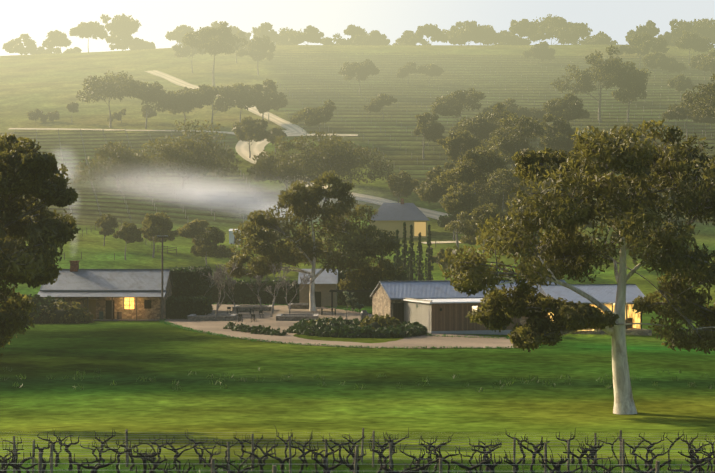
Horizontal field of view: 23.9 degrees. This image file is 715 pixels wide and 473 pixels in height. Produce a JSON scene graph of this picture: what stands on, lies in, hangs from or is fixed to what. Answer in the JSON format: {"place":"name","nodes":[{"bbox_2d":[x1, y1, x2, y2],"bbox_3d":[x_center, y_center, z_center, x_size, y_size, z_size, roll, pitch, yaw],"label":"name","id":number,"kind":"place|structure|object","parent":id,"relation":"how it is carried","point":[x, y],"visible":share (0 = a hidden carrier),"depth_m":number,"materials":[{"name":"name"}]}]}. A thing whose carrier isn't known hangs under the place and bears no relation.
{"place":"outdoors","nodes":[
{"label":"outdoors","id":0,"kind":"place"},
{"bbox_2d":[9,128,207,131],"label":"track","id":1,"kind":"structure","parent":0,"point":[91,129],"depth_m":463.14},
{"bbox_2d":[100,13,141,50],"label":"tree","id":2,"kind":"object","parent":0,"point":[123,23],"depth_m":702.22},
{"bbox_2d":[145,70,307,133],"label":"hill road","id":3,"kind":"structure","parent":0,"point":[281,122],"depth_m":487.75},
{"bbox_2d":[235,130,459,220],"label":"hill road","id":4,"kind":"structure","parent":0,"point":[242,149],"depth_m":417.24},
{"bbox_2d":[246,135,335,188],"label":"hill tree","id":5,"kind":"object","parent":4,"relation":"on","point":[263,164],"depth_m":377.54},
{"bbox_2d":[276,131,394,184],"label":"hill tree","id":6,"kind":"object","parent":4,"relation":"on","point":[326,147],"depth_m":372.93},
{"bbox_2d":[0,45,714,472],"bbox_3d":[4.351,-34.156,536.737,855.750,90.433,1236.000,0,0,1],"label":"grassy ground","id":7,"kind":"structure","parent":0,"point":[302,403],"depth_m":140.34,"materials":[{"name":"green plant"}]},
{"bbox_2d":[2,33,44,54],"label":"tree","id":8,"kind":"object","parent":7,"relation":"on","point":[16,45],"depth_m":736.49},
{"bbox_2d":[4,294,55,323],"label":"shrub","id":9,"kind":"object","parent":7,"relation":"on","point":[36,299],"depth_m":184.08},
{"bbox_2d":[0,133,80,360],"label":"tree","id":10,"kind":"object","parent":7,"relation":"on","point":[21,166],"depth_m":90.16,"materials":[{"name":"plant"}]},
{"bbox_2d":[40,110,59,121],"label":"hill tree","id":11,"kind":"object","parent":7,"relation":"on","point":[52,116],"visible":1,"depth_m":476.31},
{"bbox_2d":[42,30,71,53],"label":"ridge tree","id":12,"kind":"object","parent":7,"relation":"on","point":[56,38],"depth_m":700.82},
{"bbox_2d":[39,299,88,323],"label":"shrub","id":13,"kind":"object","parent":7,"relation":"on","point":[59,304],"depth_m":184.08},
{"bbox_2d":[66,306,94,322],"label":"shrub","id":14,"kind":"object","parent":7,"relation":"on","point":[87,317],"depth_m":184.35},
{"bbox_2d":[69,21,107,51],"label":"ridge tree","id":15,"kind":"object","parent":7,"relation":"on","point":[90,29],"depth_m":690.68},
{"bbox_2d":[38,261,173,320],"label":"cottage","id":16,"kind":"structure","parent":7,"relation":"on","point":[117,294],"depth_m":191.32,"materials":[{"name":"metal"}]},
{"bbox_2d":[94,214,118,245],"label":"tree","id":17,"kind":"object","parent":7,"relation":"on","point":[106,223],"depth_m":297.59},
{"bbox_2d":[76,70,139,127],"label":"hill tree","id":18,"kind":"object","parent":7,"relation":"on","point":[100,86],"depth_m":460.05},
{"bbox_2d":[71,140,160,190],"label":"hill tree","id":19,"kind":"object","parent":7,"relation":"on","point":[121,153],"depth_m":376.01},
{"bbox_2d":[105,30,143,50],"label":"ridge tree","id":20,"kind":"object","parent":7,"relation":"on","point":[128,39],"depth_m":712.54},
{"bbox_2d":[112,221,143,259],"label":"tree","id":21,"kind":"object","parent":7,"relation":"on","point":[127,232],"depth_m":284.85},
{"bbox_2d":[129,41,155,49],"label":"ridge tree","id":22,"kind":"object","parent":7,"relation":"on","point":[147,45],"visible":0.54,"depth_m":743.00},
{"bbox_2d":[115,81,190,128],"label":"hill tree","id":23,"kind":"object","parent":7,"relation":"on","point":[153,93],"depth_m":458.87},
{"bbox_2d":[141,211,178,257],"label":"tree","id":24,"kind":"object","parent":7,"relation":"on","point":[159,224],"depth_m":289.56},
{"bbox_2d":[157,236,166,319],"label":"utility pole","id":25,"kind":"object","parent":7,"relation":"on","point":[162,237],"visible":0.83,"depth_m":188.53,"materials":[{"name":"brown wood"}]},
{"bbox_2d":[165,25,197,46],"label":"ridge tree","id":26,"kind":"object","parent":7,"relation":"on","point":[170,36],"visible":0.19,"depth_m":714.66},
{"bbox_2d":[166,87,203,126],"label":"hill tree","id":27,"kind":"object","parent":7,"relation":"on","point":[179,95],"depth_m":461.67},
{"bbox_2d":[136,119,241,188],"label":"hill tree","id":28,"kind":"object","parent":7,"relation":"on","point":[180,151],"depth_m":375.75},
{"bbox_2d":[165,295,212,318],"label":"hedge","id":29,"kind":"object","parent":7,"relation":"on","point":[207,302],"depth_m":192.74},
{"bbox_2d":[166,265,212,309],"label":"tall hedge","id":30,"kind":"object","parent":7,"relation":"on","point":[202,283],"depth_m":199.27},
{"bbox_2d":[172,44,207,72],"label":"hill tree","id":31,"kind":"object","parent":7,"relation":"on","point":[183,51],"depth_m":576.39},
{"bbox_2d":[177,219,209,238],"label":"tree","id":32,"kind":"object","parent":7,"relation":"on","point":[189,230],"visible":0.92,"depth_m":298.11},
{"bbox_2d":[186,84,237,126],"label":"hill tree","id":33,"kind":"object","parent":7,"relation":"on","point":[204,93],"depth_m":463.56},
{"bbox_2d":[188,314,236,320],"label":"wall","id":34,"kind":"structure","parent":7,"relation":"on","point":[220,317],"depth_m":188.46,"materials":[{"name":"stone"}]},
{"bbox_2d":[190,226,235,264],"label":"tree","id":35,"kind":"object","parent":7,"relation":"on","point":[210,239],"depth_m":280.68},
{"bbox_2d":[182,21,247,86],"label":"hill tree","id":36,"kind":"object","parent":7,"relation":"on","point":[216,43],"depth_m":539.17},
{"bbox_2d":[218,83,261,121],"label":"hill tree","id":37,"kind":"object","parent":7,"relation":"on","point":[241,95],"depth_m":466.70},
{"bbox_2d":[232,116,269,157],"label":"tree","id":38,"kind":"object","parent":7,"relation":"on","point":[245,128],"depth_m":417.13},
{"bbox_2d":[232,305,271,310],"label":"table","id":39,"kind":"object","parent":7,"relation":"on","point":[264,307],"visible":0.54,"depth_m":211.91,"materials":[{"name":"wood"}]},
{"bbox_2d":[210,279,298,303],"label":"hedge","id":40,"kind":"object","parent":7,"relation":"on","point":[267,299],"depth_m":235.11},
{"bbox_2d":[236,35,275,75],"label":"hill tree","id":41,"kind":"object","parent":7,"relation":"on","point":[263,45],"depth_m":567.07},
{"bbox_2d":[246,275,269,309],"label":"bare tree","id":42,"kind":"object","parent":7,"relation":"on","point":[256,282],"visible":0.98,"depth_m":210.58,"materials":[{"name":"grey plant"}]},
{"bbox_2d":[241,22,284,44],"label":"ridge tree","id":43,"kind":"object","parent":7,"relation":"on","point":[265,30],"visible":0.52,"depth_m":724.61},
{"bbox_2d":[255,100,279,121],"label":"hill tree","id":44,"kind":"object","parent":7,"relation":"on","point":[265,107],"depth_m":469.16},
{"bbox_2d":[250,79,288,118],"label":"hill tree","id":45,"kind":"object","parent":7,"relation":"on","point":[268,89],"depth_m":468.31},
{"bbox_2d":[267,127,286,154],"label":"hill tree","id":46,"kind":"object","parent":7,"relation":"on","point":[277,132],"depth_m":422.96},
{"bbox_2d":[209,131,357,135],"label":"dirt track","id":47,"kind":"structure","parent":7,"relation":"on","point":[312,134],"depth_m":450.15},
{"bbox_2d":[287,25,323,44],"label":"ridge tree","id":48,"kind":"object","parent":7,"relation":"on","point":[310,34],"depth_m":688.23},
{"bbox_2d":[303,323,322,335],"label":"oval hedge","id":49,"kind":"object","parent":7,"relation":"on","point":[313,326],"depth_m":161.96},
{"bbox_2d":[290,99,335,140],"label":"tree","id":50,"kind":"object","parent":7,"relation":"on","point":[310,116],"depth_m":439.45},
{"bbox_2d":[224,170,403,310],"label":"tree","id":51,"kind":"object","parent":7,"relation":"on","point":[360,245],"depth_m":211.89,"materials":[{"name":"plant"}]},
{"bbox_2d":[298,269,338,306],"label":"garden shed","id":52,"kind":"structure","parent":7,"relation":"on","point":[325,282],"depth_m":224.86,"materials":[{"name":"metal"}]},
{"bbox_2d":[309,317,340,329],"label":"shrub","id":53,"kind":"object","parent":7,"relation":"on","point":[323,323],"depth_m":165.20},
{"bbox_2d":[165,304,517,347],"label":"courtyard gravel","id":54,"kind":"structure","parent":7,"relation":"on","point":[268,320],"depth_m":165.64,"materials":[{"name":"gravel"}]},
{"bbox_2d":[205,263,237,320],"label":"bare tree","id":55,"kind":"object","parent":54,"relation":"on","point":[221,278],"visible":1,"depth_m":188.39,"materials":[{"name":"grey plant"}]},
{"bbox_2d":[264,262,290,316],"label":"bare tree","id":56,"kind":"object","parent":54,"relation":"on","point":[267,287],"visible":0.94,"depth_m":197.97,"materials":[{"name":"grey plant"}]},
{"bbox_2d":[276,272,313,313],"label":"bare tree","id":57,"kind":"object","parent":54,"relation":"on","point":[301,283],"visible":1,"depth_m":194.13,"materials":[{"name":"grey plant"}]},
{"bbox_2d":[276,314,318,320],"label":"wall","id":58,"kind":"structure","parent":54,"relation":"on","point":[288,317],"depth_m":188.32,"materials":[{"name":"stone"}]},
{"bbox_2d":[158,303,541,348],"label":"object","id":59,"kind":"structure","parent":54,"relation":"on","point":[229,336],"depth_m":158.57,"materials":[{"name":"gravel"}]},
{"bbox_2d":[340,325,361,337],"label":"oval hedge","id":60,"kind":"object","parent":7,"relation":"on","point":[349,329],"depth_m":159.19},
{"bbox_2d":[333,24,370,44],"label":"ridge tree","id":61,"kind":"object","parent":7,"relation":"on","point":[358,35],"visible":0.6,"depth_m":726.07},
{"bbox_2d":[0,457,705,472],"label":"vineyard weeds","id":62,"kind":"object","parent":7,"relation":"on","point":[346,470],"visible":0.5,"depth_m":55.25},
{"bbox_2d":[343,291,363,319],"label":"olive tree","id":63,"kind":"object","parent":7,"relation":"on","point":[348,301],"depth_m":176.39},
{"bbox_2d":[0,425,714,472],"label":"vines","id":64,"kind":"object","parent":7,"relation":"on","point":[494,464],"visible":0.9,"depth_m":48.40,"materials":[{"name":"brown plant"}]},
{"bbox_2d":[0,428,714,472],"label":"vineyard posts","id":65,"kind":"object","parent":7,"relation":"on","point":[622,448],"visible":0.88,"depth_m":45.37,"materials":[{"name":"wood"}]},
{"bbox_2d":[0,367,714,391],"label":"grass tufts","id":66,"kind":"object","parent":7,"relation":"on","point":[397,385],"visible":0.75,"depth_m":119.19,"materials":[{"name":"green plant"}]},
{"bbox_2d":[338,59,379,94],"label":"hill tree","id":67,"kind":"object","parent":7,"relation":"on","point":[367,68],"depth_m":520.74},
{"bbox_2d":[14,51,714,222],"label":"vineyard rows","id":68,"kind":"object","parent":7,"relation":"on","point":[362,114],"visible":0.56,"depth_m":496.72,"materials":[{"name":"green plant"}]},
{"bbox_2d":[357,325,376,337],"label":"oval hedge","id":69,"kind":"object","parent":7,"relation":"on","point":[367,329],"depth_m":159.02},
{"bbox_2d":[337,269,406,305],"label":"hedge","id":70,"kind":"object","parent":7,"relation":"on","point":[368,297],"depth_m":230.93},
{"bbox_2d":[366,30,389,44],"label":"ridge tree","id":71,"kind":"object","parent":7,"relation":"on","point":[376,37],"depth_m":736.44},
{"bbox_2d":[358,313,400,329],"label":"shrub","id":72,"kind":"object","parent":7,"relation":"on","point":[380,320],"depth_m":167.45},
{"bbox_2d":[363,93,397,120],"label":"hill tree","id":73,"kind":"object","parent":7,"relation":"on","point":[376,104],"depth_m":469.72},
{"bbox_2d":[383,325,404,337],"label":"oval hedge","id":74,"kind":"object","parent":7,"relation":"on","point":[394,330],"depth_m":160.10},
{"bbox_2d":[368,198,429,237],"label":"hill house","id":75,"kind":"structure","parent":7,"relation":"on","point":[398,216],"depth_m":336.71,"materials":[{"name":"grey"}]},
{"bbox_2d":[385,170,420,202],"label":"tree","id":76,"kind":"object","parent":7,"relation":"on","point":[406,184],"depth_m":358.12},
{"bbox_2d":[401,222,409,280],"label":"cypress","id":77,"kind":"object","parent":7,"relation":"on","point":[404,244],"depth_m":263.51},
{"bbox_2d":[397,30,423,44],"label":"ridge tree","id":78,"kind":"object","parent":7,"relation":"on","point":[408,37],"visible":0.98,"depth_m":716.45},
{"bbox_2d":[396,62,426,84],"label":"hill tree","id":79,"kind":"object","parent":7,"relation":"on","point":[409,67],"depth_m":543.21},
{"bbox_2d":[407,225,415,280],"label":"cypress","id":80,"kind":"object","parent":7,"relation":"on","point":[411,245],"depth_m":266.45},
{"bbox_2d":[415,232,423,280],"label":"cypress","id":81,"kind":"object","parent":7,"relation":"on","point":[420,256],"depth_m":269.42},
{"bbox_2d":[413,112,444,158],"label":"tree","id":82,"kind":"object","parent":7,"relation":"on","point":[426,124],"depth_m":417.76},
{"bbox_2d":[424,224,433,280],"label":"cypress","id":83,"kind":"object","parent":7,"relation":"on","point":[428,251],"depth_m":272.40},
{"bbox_2d":[417,63,443,80],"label":"hill tree","id":84,"kind":"object","parent":7,"relation":"on","point":[433,69],"depth_m":547.03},
{"bbox_2d":[414,24,447,44],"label":"ridge tree","id":85,"kind":"object","parent":7,"relation":"on","point":[434,32],"depth_m":690.82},
{"bbox_2d":[413,168,455,214],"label":"tree","id":86,"kind":"object","parent":7,"relation":"on","point":[429,191],"depth_m":347.28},
{"bbox_2d":[421,162,454,207],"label":"tree","id":87,"kind":"object","parent":7,"relation":"on","point":[434,172],"depth_m":363.17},
{"bbox_2d":[431,247,460,279],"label":"tree","id":88,"kind":"object","parent":7,"relation":"on","point":[439,255],"depth_m":277.87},
{"bbox_2d":[437,211,459,239],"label":"tree","id":89,"kind":"object","parent":7,"relation":"on","point":[444,221],"depth_m":332.40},
{"bbox_2d":[430,88,485,121],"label":"hill tree","id":90,"kind":"object","parent":7,"relation":"on","point":[451,104],"depth_m":444.72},
{"bbox_2d":[439,181,480,248],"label":"tree","id":91,"kind":"object","parent":7,"relation":"on","point":[456,200],"depth_m":315.17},
{"bbox_2d":[436,130,484,163],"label":"tree","id":92,"kind":"object","parent":7,"relation":"on","point":[452,141],"depth_m":380.15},
{"bbox_2d":[403,298,519,334],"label":"timber extension","id":93,"kind":"object","parent":7,"relation":"on","point":[441,316],"visible":0.4,"depth_m":170.13,"materials":[{"name":"wood"}]},
{"bbox_2d":[370,279,565,324],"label":"stone barn","id":94,"kind":"structure","parent":7,"relation":"on","point":[388,297],"depth_m":179.24,"materials":[{"name":"metal"}]},
{"bbox_2d":[446,20,489,44],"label":"ridge tree","id":95,"kind":"object","parent":7,"relation":"on","point":[470,31],"depth_m":699.26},
{"bbox_2d":[435,147,509,199],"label":"tree","id":96,"kind":"object","parent":7,"relation":"on","point":[470,165],"depth_m":327.26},
{"bbox_2d":[444,203,523,255],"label":"tree","id":97,"kind":"object","parent":7,"relation":"on","point":[482,214],"depth_m":289.80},
{"bbox_2d":[474,25,504,44],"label":"ridge tree","id":98,"kind":"object","parent":7,"relation":"on","point":[496,38],"depth_m":719.34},
{"bbox_2d":[456,103,539,168],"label":"tree","id":99,"kind":"object","parent":7,"relation":"on","point":[480,127],"depth_m":401.82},
{"bbox_2d":[482,98,528,115],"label":"hill tree","id":100,"kind":"object","parent":7,"relation":"on","point":[511,106],"visible":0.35,"depth_m":446.93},
{"bbox_2d":[476,167,535,212],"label":"tree","id":101,"kind":"object","parent":7,"relation":"on","point":[498,197],"depth_m":320.48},
{"bbox_2d":[475,114,545,193],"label":"tree","id":102,"kind":"object","parent":7,"relation":"on","point":[507,148],"depth_m":370.01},
{"bbox_2d":[492,30,530,44],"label":"ridge tree","id":103,"kind":"object","parent":7,"relation":"on","point":[510,38],"visible":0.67,"depth_m":728.86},
{"bbox_2d":[517,107,544,121],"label":"hill tree","id":104,"kind":"object","parent":7,"relation":"on","point":[536,113],"visible":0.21,"depth_m":446.40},
{"bbox_2d":[501,165,572,233],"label":"tree","id":105,"kind":"object","parent":7,"relation":"on","point":[540,188],"depth_m":338.12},
{"bbox_2d":[523,41,555,60],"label":"hill tree","id":106,"kind":"object","parent":7,"relation":"on","point":[542,51],"depth_m":595.27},
{"bbox_2d":[532,114,579,154],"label":"tree","id":107,"kind":"object","parent":7,"relation":"on","point":[558,140],"depth_m":386.70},
{"bbox_2d":[527,14,592,44],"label":"ridge tree","id":108,"kind":"object","parent":7,"relation":"on","point":[548,24],"depth_m":717.28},
{"bbox_2d":[543,93,586,121],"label":"tree","id":109,"kind":"object","parent":7,"relation":"on","point":[565,109],"depth_m":427.25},
{"bbox_2d":[552,22,587,43],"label":"ridge tree","id":110,"kind":"object","parent":7,"relation":"on","point":[578,30],"depth_m":701.82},
{"bbox_2d":[438,119,714,413],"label":"tree","id":111,"kind":"object","parent":7,"relation":"on","point":[638,167],"depth_m":101.89,"materials":[{"name":"plant"}]},
{"bbox_2d":[539,284,651,335],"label":"house","id":112,"kind":"structure","parent":7,"relation":"on","point":[605,294],"depth_m":181.50,"materials":[{"name":"metal"}]},
{"bbox_2d":[550,45,641,122],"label":"hill tree","id":113,"kind":"object","parent":7,"relation":"on","point":[610,65],"depth_m":469.73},
{"bbox_2d":[580,31,617,44],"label":"ridge tree","id":114,"kind":"object","parent":7,"relation":"on","point":[600,38],"visible":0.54,"depth_m":736.86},
{"bbox_2d":[611,68,651,121],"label":"hill tree","id":115,"kind":"object","parent":7,"relation":"on","point":[636,85],"depth_m":468.34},
{"bbox_2d":[612,31,669,68],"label":"hill tree","id":116,"kind":"object","parent":7,"relation":"on","point":[647,41],"depth_m":581.80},
{"bbox_2d":[625,20,659,41],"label":"ridge tree","id":117,"kind":"object","parent":7,"relation":"on","point":[650,28],"visible":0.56,"depth_m":721.01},
{"bbox_2d":[642,51,672,78],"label":"hill tree","id":118,"kind":"object","parent":7,"relation":"on","point":[655,59],"depth_m":556.81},
{"bbox_2d":[660,57,687,78],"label":"hill tree","id":119,"kind":"object","parent":7,"relation":"on","point":[673,65],"depth_m":556.40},
{"bbox_2d":[661,101,701,140],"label":"hill tree","id":120,"kind":"object","parent":7,"relation":"on","point":[673,111],"depth_m":438.40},
{"bbox_2d":[667,74,695,100],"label":"hill tree","id":121,"kind":"object","parent":7,"relation":"on","point":[680,83],"depth_m":505.72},
{"bbox_2d":[669,18,714,37],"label":"ridge tree","id":122,"kind":"object","parent":7,"relation":"on","point":[681,26],"visible":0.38,"depth_m":716.25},
{"bbox_2d":[675,31,714,68],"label":"hill tree","id":123,"kind":"object","parent":7,"relation":"on","point":[695,42],"depth_m":583.05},
{"bbox_2d":[681,73,714,118],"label":"hill tree","id":124,"kind":"object","parent":7,"relation":"on","point":[705,96],"depth_m":399.92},
{"bbox_2d":[689,52,711,84],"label":"hill tree","id":125,"kind":"object","parent":7,"relation":"on","point":[696,61],"depth_m":545.19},
{"bbox_2d":[689,18,714,43],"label":"ridge tree","id":126,"kind":"object","parent":7,"relation":"on","point":[709,23],"visible":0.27,"depth_m":712.56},
{"bbox_2d":[690,114,714,136],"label":"hill tree","id":127,"kind":"object","parent":7,"relation":"on","point":[708,120],"depth_m":439.90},
{"bbox_2d":[699,49,714,73],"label":"hill tree","id":128,"kind":"object","parent":7,"relation":"on","point":[706,62],"depth_m":531.65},
{"bbox_2d":[0,0,714,246],"label":"sky","id":129,"kind":"structure","parent":0,"point":[36,18],"materials":[{"name":"white"}]},
{"bbox_2d":[509,19,538,44],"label":"tree","id":130,"kind":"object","parent":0,"point":[524,28],"depth_m":706.93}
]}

